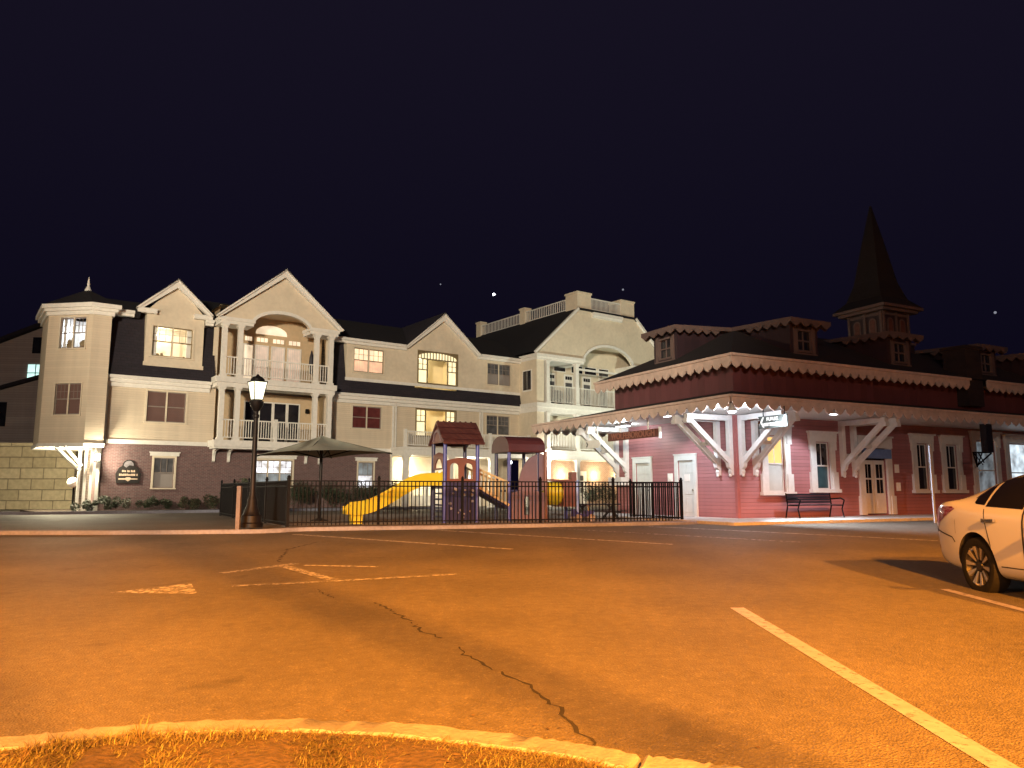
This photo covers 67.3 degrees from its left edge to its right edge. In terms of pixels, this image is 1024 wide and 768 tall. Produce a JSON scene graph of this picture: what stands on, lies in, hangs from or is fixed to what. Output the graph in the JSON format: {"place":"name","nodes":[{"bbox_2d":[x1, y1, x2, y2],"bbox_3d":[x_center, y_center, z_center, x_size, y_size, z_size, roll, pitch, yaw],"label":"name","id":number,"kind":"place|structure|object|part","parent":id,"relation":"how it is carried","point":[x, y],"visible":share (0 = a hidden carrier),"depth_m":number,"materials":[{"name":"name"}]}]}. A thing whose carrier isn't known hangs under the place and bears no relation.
{"place":"outdoors","nodes":[
{"label":"outdoors","id":0,"kind":"place"},
{"bbox_2d":[0,721,637,767],"bbox_3d":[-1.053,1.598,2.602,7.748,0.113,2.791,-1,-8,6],"label":"verge grass","id":1,"kind":"structure","parent":0,"point":[24,754],"depth_m":3.62,"materials":[{"name":"green plant"}]},
{"bbox_2d":[47,730,76,744],"bbox_3d":[-2.203,1.709,3.720,0.146,0.100,0.117,0,-8,0],"label":"weed","id":2,"kind":"object","parent":1,"relation":"on","point":[57,740],"visible":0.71,"depth_m":3.72,"materials":[{"name":"yellow plant"}]},
{"bbox_2d":[127,716,152,739],"bbox_3d":[-1.852,1.706,3.819,0.140,0.129,0.131,3,-9,-22],"label":"weed","id":3,"kind":"object","parent":1,"relation":"on","point":[142,731],"visible":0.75,"depth_m":3.82,"materials":[{"name":"yellow plant"}]},
{"bbox_2d":[2,709,860,767],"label":"leaf litter","id":4,"kind":"object","parent":1,"relation":"on","point":[205,761],"visible":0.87,"depth_m":3.57,"materials":[{"name":"plant"}]},
{"bbox_2d":[268,520,679,528],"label":"kerb soil","id":5,"kind":"structure","parent":0,"point":[443,524],"depth_m":21.86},
{"bbox_2d":[0,492,1023,767],"bbox_3d":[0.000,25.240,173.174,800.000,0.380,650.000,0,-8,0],"label":"parking lot","id":6,"kind":"structure","parent":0,"point":[654,646],"depth_m":6.88,"materials":[{"name":"grey asphalt"}]},
{"bbox_2d":[0,443,75,508],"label":"retaining wall","id":7,"kind":"structure","parent":6,"relation":"on","point":[33,479],"depth_m":42.83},
{"bbox_2d":[111,584,196,593],"bbox_3d":[-4.345,2.581,9.723,1.110,0.016,0.930,0,-8,0],"label":"painted arrow","id":8,"kind":"object","parent":6,"relation":"on","point":[188,590],"visible":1,"depth_m":9.53,"materials":[{"name":"paint"}]},
{"bbox_2d":[0,506,440,514],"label":"kerb","id":9,"kind":"structure","parent":6,"relation":"on","point":[120,512],"depth_m":34.58,"materials":[{"name":"concrete"}]},
{"bbox_2d":[20,506,441,511],"bbox_3d":[-13.151,6.546,39.916,21.471,0.140,5.794,4,-9,-27],"label":"planting bed","id":10,"kind":"object","parent":6,"relation":"on","point":[148,510],"visible":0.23,"depth_m":36.41,"materials":[{"name":"soil"}]},
{"bbox_2d":[67,477,76,503],"bbox_3d":[-21.300,5.388,37.213,0.500,1.750,0.487,0,-8,0],"label":"globe lamp","id":11,"kind":"object","parent":10,"relation":"on","point":[72,482],"visible":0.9,"depth_m":37.16,"materials":[{"name":"white glass"}]},
{"bbox_2d":[70,499,98,510],"bbox_3d":[-19.476,5.540,35.014,0.648,0.641,1.256,-3,-8,18],"label":"shrub","id":12,"kind":"object","parent":10,"relation":"on","point":[86,504],"visible":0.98,"depth_m":34.93,"materials":[{"name":"green plant"}]},
{"bbox_2d":[97,495,131,509],"bbox_3d":[-18.532,5.516,35.825,1.460,0.744,1.208,6,-10,-36],"label":"shrub","id":13,"kind":"object","parent":10,"relation":"on","point":[106,501],"visible":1,"depth_m":35.71,"materials":[{"name":"green plant"}]},
{"bbox_2d":[135,495,172,508],"bbox_3d":[-17.193,5.684,36.876,1.790,0.681,1.184,6,-10,-36],"label":"shrub","id":14,"kind":"object","parent":10,"relation":"on","point":[149,502],"visible":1,"depth_m":36.87,"materials":[{"name":"green plant"}]},
{"bbox_2d":[177,496,201,509],"bbox_3d":[-15.822,5.865,37.747,1.096,0.783,1.006,2,-8,-16],"label":"shrub","id":15,"kind":"object","parent":10,"relation":"on","point":[195,502],"visible":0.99,"depth_m":37.50,"materials":[{"name":"green plant"}]},
{"bbox_2d":[202,494,218,509],"bbox_3d":[-14.667,5.884,38.468,1.594,0.814,0.965,6,-10,-36],"label":"shrub","id":16,"kind":"object","parent":10,"relation":"on","point":[211,501],"visible":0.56,"depth_m":38.08,"materials":[{"name":"green plant"}]},
{"bbox_2d":[290,479,398,505],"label":"hedge","id":17,"kind":"object","parent":10,"relation":"on","point":[326,492],"visible":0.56,"depth_m":41.83,"materials":[{"name":"green plant"}]},
{"bbox_2d":[218,477,257,502],"bbox_3d":[-10.912,4.518,31.471,1.590,1.409,3.028,6,-10,-38],"label":"hedge","id":18,"kind":"object","parent":6,"relation":"on","point":[244,480],"visible":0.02,"depth_m":31.11,"materials":[{"name":"green plant"}]},
{"bbox_2d":[235,486,241,528],"bbox_3d":[-7.020,3.253,19.740,0.100,1.260,0.100,0,-8,0],"label":"wooden post","id":19,"kind":"object","parent":6,"relation":"on","point":[238,508],"visible":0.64,"depth_m":19.72,"materials":[{"name":"brown wood"}]},
{"bbox_2d":[219,475,288,526],"bbox_3d":[-8.900,3.884,25.963,0.090,1.420,11.018,4,-9,-29],"label":"picket fence","id":20,"kind":"object","parent":6,"relation":"on","point":[271,496],"visible":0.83,"depth_m":23.85,"materials":[{"name":"black metal"}]},
{"bbox_2d":[240,374,267,527],"bbox_3d":[-6.930,1.766,20.704,0.600,4.110,0.600,0,-8,0],"label":"lamp post","id":21,"kind":"object","parent":6,"relation":"on","point":[251,516],"visible":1,"depth_m":20.64,"materials":[{"name":"metal"}]},
{"bbox_2d":[220,563,295,572],"bbox_3d":[-3.880,2.842,11.877,0.160,0.023,1.453,-5,-9,30],"label":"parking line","id":22,"kind":"object","parent":6,"relation":"on","point":[259,567],"visible":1,"depth_m":11.81,"materials":[{"name":"paint"}]},
{"bbox_2d":[277,542,315,561],"bbox_3d":[-4.203,3.183,14.695,0.390,0.070,4.007,1,-8,-5],"label":"pavement crack","id":23,"kind":"object","parent":6,"relation":"on","point":[290,548],"visible":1,"depth_m":14.62,"materials":[{"name":"black asphalt"}]},
{"bbox_2d":[283,566,335,579],"bbox_3d":[-3.000,2.758,11.253,0.170,0.029,1.901,6,-10,-35],"label":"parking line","id":24,"kind":"object","parent":6,"relation":"on","point":[310,573],"visible":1,"depth_m":11.14,"materials":[{"name":"paint"}]},
{"bbox_2d":[0,718,640,767],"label":"kerb","id":25,"kind":"structure","parent":6,"relation":"on","point":[622,759],"depth_m":3.87,"materials":[{"name":"concrete"}]},
{"bbox_2d":[303,565,377,566],"bbox_3d":[-2.700,2.867,12.121,1.217,0.005,0.100,-1,-8,9],"label":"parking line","id":26,"kind":"object","parent":6,"relation":"on","point":[336,565],"visible":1,"depth_m":12.18,"materials":[{"name":"paint"}]},
{"bbox_2d":[31,269,653,510],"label":"apartment building","id":27,"kind":"structure","parent":6,"relation":"on","point":[157,392],"depth_m":42.65,"materials":[{"name":"wood"}]},
{"bbox_2d":[51,382,82,415],"bbox_3d":[-20.919,0.714,36.228,1.520,1.600,0.170,-1,-8,9],"label":"window","id":28,"kind":"structure","parent":27,"relation":"in","point":[68,400],"depth_m":36.28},
{"bbox_2d":[56,316,87,349],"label":"window","id":29,"kind":"structure","parent":27,"relation":"in","point":[74,325],"depth_m":36.71,"materials":[{"name":"white wood"}]},
{"bbox_2d":[115,460,140,482],"bbox_3d":[-18.572,4.235,37.232,1.120,1.140,0.071,6,-10,-36],"label":"plaque sign","id":30,"kind":"object","parent":27,"relation":"attached to","point":[128,471],"visible":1,"depth_m":37.21,"materials":[{"name":"black wood"}]},
{"bbox_2d":[150,456,176,488],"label":"window","id":31,"kind":"structure","parent":27,"relation":"in","point":[163,467],"depth_m":38.26,"materials":[{"name":"white wood"}]},
{"bbox_2d":[143,389,188,424],"bbox_3d":[-17.358,1.154,38.638,2.060,1.690,0.170,6,-10,-36],"label":"window","id":32,"kind":"structure","parent":27,"relation":"in","point":[164,406],"depth_m":38.67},
{"bbox_2d":[149,323,194,360],"bbox_3d":[-17.193,-2.112,38.962,2.140,1.690,0.170,6,-10,-36],"label":"window","id":33,"kind":"structure","parent":27,"relation":"in","point":[153,325],"depth_m":38.97,"materials":[{"name":"beige wood"}]},
{"bbox_2d":[242,343,253,377],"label":"balcony door","id":34,"kind":"structure","parent":27,"relation":"in","point":[248,349],"depth_m":42.26,"materials":[{"name":"grey"}]},
{"bbox_2d":[242,400,253,440],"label":"balcony door","id":35,"kind":"structure","parent":27,"relation":"in","point":[248,413],"depth_m":41.90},
{"bbox_2d":[254,344,268,379],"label":"balcony door","id":36,"kind":"structure","parent":27,"relation":"in","point":[261,351],"depth_m":42.72,"materials":[{"name":"grey"}]},
{"bbox_2d":[258,402,272,441],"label":"balcony door","id":37,"kind":"structure","parent":27,"relation":"in","point":[266,412],"depth_m":42.48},
{"bbox_2d":[256,326,286,336],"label":"arch window","id":38,"kind":"structure","parent":27,"relation":"in","point":[267,330],"depth_m":43.23,"materials":[{"name":"grey"}]},
{"bbox_2d":[256,458,293,487],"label":"window","id":39,"kind":"structure","parent":27,"relation":"in","point":[275,470],"depth_m":41.54,"materials":[{"name":"grey glass"}]},
{"bbox_2d":[270,346,284,380],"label":"balcony door","id":40,"kind":"structure","parent":27,"relation":"in","point":[277,353],"depth_m":43.22,"materials":[{"name":"grey"}]},
{"bbox_2d":[272,402,286,441],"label":"balcony door","id":41,"kind":"structure","parent":27,"relation":"in","point":[279,409],"depth_m":42.95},
{"bbox_2d":[286,403,299,442],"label":"balcony door","id":42,"kind":"structure","parent":27,"relation":"in","point":[293,410],"depth_m":43.37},
{"bbox_2d":[286,348,301,381],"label":"balcony door","id":43,"kind":"structure","parent":27,"relation":"in","point":[293,355],"depth_m":43.76,"materials":[{"name":"grey"}]},
{"bbox_2d":[309,351,313,382],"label":"folded umbrella","id":44,"kind":"object","parent":27,"relation":"on","point":[311,359],"visible":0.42,"depth_m":43.75,"materials":[{"name":"black fabric"}]},
{"bbox_2d":[356,461,374,488],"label":"window","id":45,"kind":"structure","parent":27,"relation":"in","point":[365,471],"depth_m":44.66,"materials":[{"name":"grey glass"}]},
{"bbox_2d":[350,404,382,430],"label":"window","id":46,"kind":"structure","parent":27,"relation":"in","point":[370,417],"depth_m":45.07,"materials":[{"name":"red glass"}]},
{"bbox_2d":[352,346,385,374],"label":"window","id":47,"kind":"structure","parent":27,"relation":"in","point":[370,360],"depth_m":45.38,"materials":[{"name":"grey"}]},
{"bbox_2d":[410,471,426,505],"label":"entry door","id":48,"kind":"structure","parent":27,"relation":"in","point":[412,472],"depth_m":48.18,"materials":[{"name":"grey"}]},
{"bbox_2d":[425,471,440,506],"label":"entry door","id":49,"kind":"structure","parent":27,"relation":"in","point":[436,490],"depth_m":48.81,"materials":[{"name":"grey"}]},
{"bbox_2d":[415,408,456,436],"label":"window","id":50,"kind":"structure","parent":27,"relation":"in","point":[420,413],"depth_m":47.30,"materials":[{"name":"yellow glass"}]},
{"bbox_2d":[417,350,457,386],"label":"window","id":51,"kind":"structure","parent":27,"relation":"in","point":[422,364],"depth_m":48.16,"materials":[{"name":"yellow"}]},
{"bbox_2d":[468,472,480,505],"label":"entry door","id":52,"kind":"structure","parent":27,"relation":"in","point":[469,473],"depth_m":50.76,"materials":[{"name":"grey"}]},
{"bbox_2d":[485,414,510,435],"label":"window","id":53,"kind":"structure","parent":27,"relation":"in","point":[495,424],"depth_m":50.53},
{"bbox_2d":[486,361,512,386],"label":"window","id":54,"kind":"structure","parent":27,"relation":"in","point":[496,374],"depth_m":50.85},
{"bbox_2d":[522,369,531,391],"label":"window","id":55,"kind":"structure","parent":27,"relation":"in","point":[526,374],"depth_m":50.99,"materials":[{"name":"beige wood"}]},
{"bbox_2d":[550,373,555,402],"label":"balcony door","id":56,"kind":"structure","parent":27,"relation":"in","point":[552,375],"depth_m":53.31,"materials":[{"name":"beige wood"}]},
{"bbox_2d":[564,374,572,404],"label":"balcony door","id":57,"kind":"structure","parent":27,"relation":"in","point":[568,379],"depth_m":54.09,"materials":[{"name":"beige wood"}]},
{"bbox_2d":[572,471,586,503],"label":"entry door","id":58,"kind":"structure","parent":27,"relation":"in","point":[583,477],"depth_m":53.85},
{"bbox_2d":[582,376,590,405],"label":"balcony door","id":59,"kind":"structure","parent":27,"relation":"in","point":[586,381],"depth_m":55.05,"materials":[{"name":"beige wood"}]},
{"bbox_2d":[598,378,607,407],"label":"balcony door","id":60,"kind":"structure","parent":27,"relation":"in","point":[599,379],"depth_m":55.92,"materials":[{"name":"beige wood"}]},
{"bbox_2d":[232,573,457,586],"bbox_3d":[-2.175,2.669,10.485,3.098,0.024,0.180,3,-9,-24],"label":"parking line","id":61,"kind":"object","parent":6,"relation":"on","point":[344,580],"visible":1,"depth_m":10.41,"materials":[{"name":"paint"}]},
{"bbox_2d":[0,521,696,534],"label":"kerb","id":62,"kind":"structure","parent":6,"relation":"on","point":[115,532],"depth_m":20.09,"materials":[{"name":"concrete"}]},
{"bbox_2d":[292,534,508,548],"bbox_3d":[-2.685,3.454,16.936,6.649,0.070,0.130,-6,-10,36],"label":"parking line","id":63,"kind":"object","parent":6,"relation":"on","point":[404,541],"visible":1,"depth_m":16.76,"materials":[{"name":"paint"}]},
{"bbox_2d":[375,602,441,637],"bbox_3d":[-1.083,2.333,7.663,0.116,0.034,2.134,3,-9,-24],"label":"pavement crack","id":64,"kind":"object","parent":6,"relation":"on","point":[418,629],"visible":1,"depth_m":7.54,"materials":[{"name":"black asphalt"}]},
{"bbox_2d":[263,513,657,526],"bbox_3d":[-2.610,4.933,28.071,14.464,0.080,11.371,3,-8,-19],"label":"playground bed","id":65,"kind":"object","parent":6,"relation":"on","point":[374,518],"visible":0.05,"depth_m":26.66,"materials":[{"name":"brown soil"}]},
{"bbox_2d":[257,436,391,520],"bbox_3d":[-6.400,3.152,25.711,2.900,2.860,4.600,6,-10,-38],"label":"shade canopy","id":66,"kind":"object","parent":65,"relation":"on","point":[321,447],"visible":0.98,"depth_m":25.67,"materials":[{"name":"fabric"}]},
{"bbox_2d":[343,420,578,523],"bbox_3d":[-1.426,2.843,25.062,8.064,3.235,1.720,5,-9,-33],"label":"playground structure","id":67,"kind":"object","parent":65,"relation":"on","point":[464,435],"visible":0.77,"depth_m":25.03,"materials":[{"name":"purple plastic"}]},
{"bbox_2d":[286,475,683,526],"bbox_3d":[-0.300,3.495,23.164,12.471,1.420,0.090,3,-8,-19],"label":"picket fence","id":68,"kind":"object","parent":65,"relation":"on","point":[540,486],"visible":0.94,"depth_m":23.05,"materials":[{"name":"black metal"}]},
{"bbox_2d":[568,503,626,519],"bbox_3d":[2.950,4.463,26.841,1.500,0.566,1.640,3,-8,-20],"label":"picnic table","id":69,"kind":"object","parent":65,"relation":"on","point":[607,504],"visible":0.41,"depth_m":26.64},
{"bbox_2d":[629,477,680,518],"bbox_3d":[4.925,3.966,26.557,0.090,1.420,3.065,4,-9,-25],"label":"picket fence","id":70,"kind":"object","parent":65,"relation":"on","point":[641,493],"visible":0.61,"depth_m":26.64,"materials":[{"name":"black metal"}]},
{"bbox_2d":[459,647,596,745],"bbox_3d":[0.058,2.027,5.124,0.218,0.045,2.712,3,-8,-20],"label":"pavement crack","id":71,"kind":"object","parent":6,"relation":"on","point":[574,726],"visible":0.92,"depth_m":4.80,"materials":[{"name":"black asphalt"}]},
{"bbox_2d":[426,529,670,544],"bbox_3d":[0.525,3.622,18.331,7.264,0.082,0.130,-6,-10,39],"label":"parking line","id":72,"kind":"object","parent":6,"relation":"on","point":[556,537],"visible":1,"depth_m":17.87,"materials":[{"name":"paint"}]},
{"bbox_2d":[580,483,616,503],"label":"hedge","id":73,"kind":"object","parent":6,"relation":"on","point":[587,497],"visible":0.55,"depth_m":49.56,"materials":[{"name":"green plant"}]},
{"bbox_2d":[555,528,791,541],"bbox_3d":[3.585,3.693,18.917,7.053,0.084,0.140,-7,-11,41],"label":"parking line","id":74,"kind":"object","parent":6,"relation":"on","point":[679,535],"visible":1,"depth_m":18.48,"materials":[{"name":"paint"}]},
{"bbox_2d":[639,755,741,767],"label":"kerb","id":75,"kind":"structure","parent":6,"relation":"on","point":[649,761],"depth_m":3.47,"materials":[{"name":"concrete"}]},
{"bbox_2d":[668,527,937,540],"bbox_3d":[6.650,3.765,19.467,7.433,0.078,0.130,-7,-11,42],"label":"parking line","id":76,"kind":"object","parent":6,"relation":"on","point":[797,533],"visible":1,"depth_m":19.13,"materials":[{"name":"paint"}]},
{"bbox_2d":[731,608,1019,767],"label":"parking line","id":77,"kind":"object","parent":6,"relation":"on","point":[972,748],"visible":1,"depth_m":4.79,"materials":[{"name":"paint"}]},
{"bbox_2d":[928,446,936,522],"bbox_3d":[13.500,3.267,24.685,0.080,2.550,0.050,2,-8,-17],"label":"sign post","id":78,"kind":"object","parent":6,"relation":"on","point":[932,480],"visible":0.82,"depth_m":24.68,"materials":[{"name":"silver metal"}]},
{"bbox_2d":[937,475,1023,592],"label":"parked car","id":79,"kind":"object","parent":6,"relation":"on","point":[981,537],"visible":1,"depth_m":9.39,"materials":[{"name":"paint"}]},
{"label":"quarter window","id":80,"kind":"part","parent":79,"relation":"part of","materials":[{"name":"black glass"}]},
{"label":"side window","id":81,"kind":"part","parent":79,"relation":"part of","materials":[{"name":"black glass"}]},
{"bbox_2d":[941,589,1023,611],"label":"parking line","id":82,"kind":"object","parent":6,"relation":"on","point":[988,600],"visible":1,"depth_m":8.82,"materials":[{"name":"paint"}]},
{"bbox_2d":[0,0,1023,489],"label":"sky","id":83,"kind":"structure","parent":0,"point":[715,163],"materials":[{"name":"black"}]},
{"bbox_2d":[551,389,561,403],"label":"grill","id":84,"kind":"object","parent":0,"point":[554,396],"visible":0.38,"depth_m":52.40,"materials":[{"name":"black metal"}]},
{"bbox_2d":[570,505,594,521],"bbox_3d":[2.302,4.209,25.060,0.716,0.520,0.360,3,-9,-23],"label":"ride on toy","id":85,"kind":"object","parent":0,"point":[584,514],"visible":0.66,"depth_m":24.96,"materials":[{"name":"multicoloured plastic"}]},
{"bbox_2d":[526,510,936,525],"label":"sidewalk","id":86,"kind":"structure","parent":0,"point":[782,520],"depth_m":25.51,"materials":[{"name":"grey concrete"}]},
{"bbox_2d":[531,206,1023,517],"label":"railway station","id":87,"kind":"object","parent":86,"relation":"on","point":[702,397],"visible":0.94,"depth_m":29.53,"materials":[{"name":"brown"}]},
{"bbox_2d":[585,426,601,448],"bbox_3d":[3.312,2.167,31.344,0.047,0.900,1.130,4,-9,-27],"label":"arrow sign","id":88,"kind":"object","parent":87,"relation":"hanging from","point":[597,443],"visible":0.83,"depth_m":31.27,"materials":[{"name":"white wood"}]},
{"bbox_2d":[608,417,661,441],"bbox_3d":[4.562,1.726,28.972,0.080,0.800,3.260,4,-9,-27],"label":"hanging sign","id":89,"kind":"object","parent":87,"relation":"hanging from","point":[640,434],"visible":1,"depth_m":28.73,"materials":[{"name":"brown wood"}]},
{"bbox_2d":[637,463,648,513],"bbox_3d":[5.285,4.187,30.806,0.120,2.030,0.900,4,-9,-27],"label":"door","id":90,"kind":"structure","parent":87,"relation":"in","point":[642,468],"depth_m":30.89,"materials":[{"name":"white wood"}]},
{"bbox_2d":[679,460,693,515],"bbox_3d":[6.495,3.855,28.487,0.120,2.050,0.890,4,-9,-27],"label":"door","id":91,"kind":"structure","parent":87,"relation":"in","point":[685,466],"depth_m":28.46,"materials":[{"name":"white wood"}]},
{"bbox_2d":[758,406,787,428],"bbox_3d":[8.447,1.087,24.940,0.052,0.660,1.240,4,-9,-27],"label":"restroom sign","id":92,"kind":"object","parent":87,"relation":"hanging from","point":[775,421],"visible":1,"depth_m":24.85,"materials":[{"name":"white metal"}]},
{"bbox_2d":[758,423,796,494],"bbox_3d":[9.313,2.669,27.105,1.640,2.480,0.260,4,-9,-27],"label":"window","id":93,"kind":"structure","parent":87,"relation":"in","point":[772,476],"depth_m":27.19,"materials":[{"name":"white"}]},
{"bbox_2d":[806,430,841,492],"bbox_3d":[11.402,2.853,28.174,1.540,2.230,0.260,4,-9,-27],"label":"window","id":94,"kind":"structure","parent":87,"relation":"in","point":[819,474],"depth_m":28.23,"materials":[{"name":"white wood"}]},
{"bbox_2d":[865,460,875,513],"bbox_3d":[13.560,3.916,29.290,0.610,2.010,0.075,4,-9,-27],"label":"door","id":95,"kind":"structure","parent":87,"relation":"in","point":[868,463],"depth_m":29.30,"materials":[{"name":"white wood"}]},
{"bbox_2d":[861,449,891,458],"bbox_3d":[13.964,2.670,29.444,1.650,0.360,0.040,4,-9,-27],"label":"door sign","id":96,"kind":"object","parent":87,"relation":"attached to","point":[881,453],"visible":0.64,"depth_m":29.52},
{"bbox_2d":[872,460,886,512],"bbox_3d":[14.138,3.957,29.586,0.610,2.010,0.075,4,-9,-27],"label":"door","id":97,"kind":"structure","parent":87,"relation":"in","point":[878,466],"depth_m":29.55,"materials":[{"name":"white wood"}]},
{"bbox_2d":[908,433,939,492],"bbox_3d":[16.436,3.175,30.752,1.520,2.360,0.260,4,-9,-27],"label":"window","id":98,"kind":"structure","parent":87,"relation":"in","point":[918,451],"depth_m":30.81,"materials":[{"name":"white wood"}]},
{"bbox_2d":[937,435,968,492],"bbox_3d":[18.102,3.294,31.611,1.570,2.360,0.260,4,-9,-27],"label":"window","id":99,"kind":"structure","parent":87,"relation":"in","point":[947,443],"depth_m":31.67,"materials":[{"name":"white wood"}]},
{"bbox_2d":[972,424,993,466],"bbox_3d":[18.226,2.391,29.857,1.206,1.693,0.240,4,-9,-27],"label":"hanging box","id":100,"kind":"object","parent":87,"relation":"hanging from","point":[986,438],"visible":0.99,"depth_m":29.93,"materials":[{"name":"black metal"}]},
{"bbox_2d":[968,431,1002,494],"bbox_3d":[20.189,3.532,32.669,2.170,3.020,0.260,4,-9,-27],"label":"window","id":101,"kind":"structure","parent":87,"relation":"in","point":[984,475],"depth_m":32.77,"materials":[{"name":"grey glass"}]},
{"bbox_2d":[1001,434,1023,479],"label":"window","id":102,"kind":"structure","parent":87,"relation":"in","point":[1014,453],"depth_m":33.77,"materials":[{"name":"grey glass"}]},
{"bbox_2d":[785,493,844,517],"bbox_3d":[10.588,4.242,26.861,2.209,0.849,0.706,4,-9,-27],"label":"bench","id":103,"kind":"object","parent":86,"relation":"on","point":[791,498],"visible":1,"depth_m":27.03,"materials":[{"name":"black metal"}]},
{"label":"hillside","id":104,"kind":"structure","parent":0,"visible":0},
{"bbox_2d":[0,323,42,442],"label":"house","id":105,"kind":"structure","parent":104,"relation":"on","point":[20,351],"depth_m":57.40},
{"bbox_2d":[0,402,6,425],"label":"window","id":106,"kind":"structure","parent":105,"relation":"in","point":[3,405],"depth_m":56.90,"materials":[{"name":"black glass"}]},
{"bbox_2d":[27,364,39,377],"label":"window","id":107,"kind":"structure","parent":105,"relation":"in","point":[33,370],"depth_m":60.86,"materials":[{"name":"grey"}]},
{"bbox_2d":[32,337,41,353],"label":"window","id":108,"kind":"structure","parent":105,"relation":"in","point":[36,347],"depth_m":61.14,"materials":[{"name":"black glass"}]}
]}

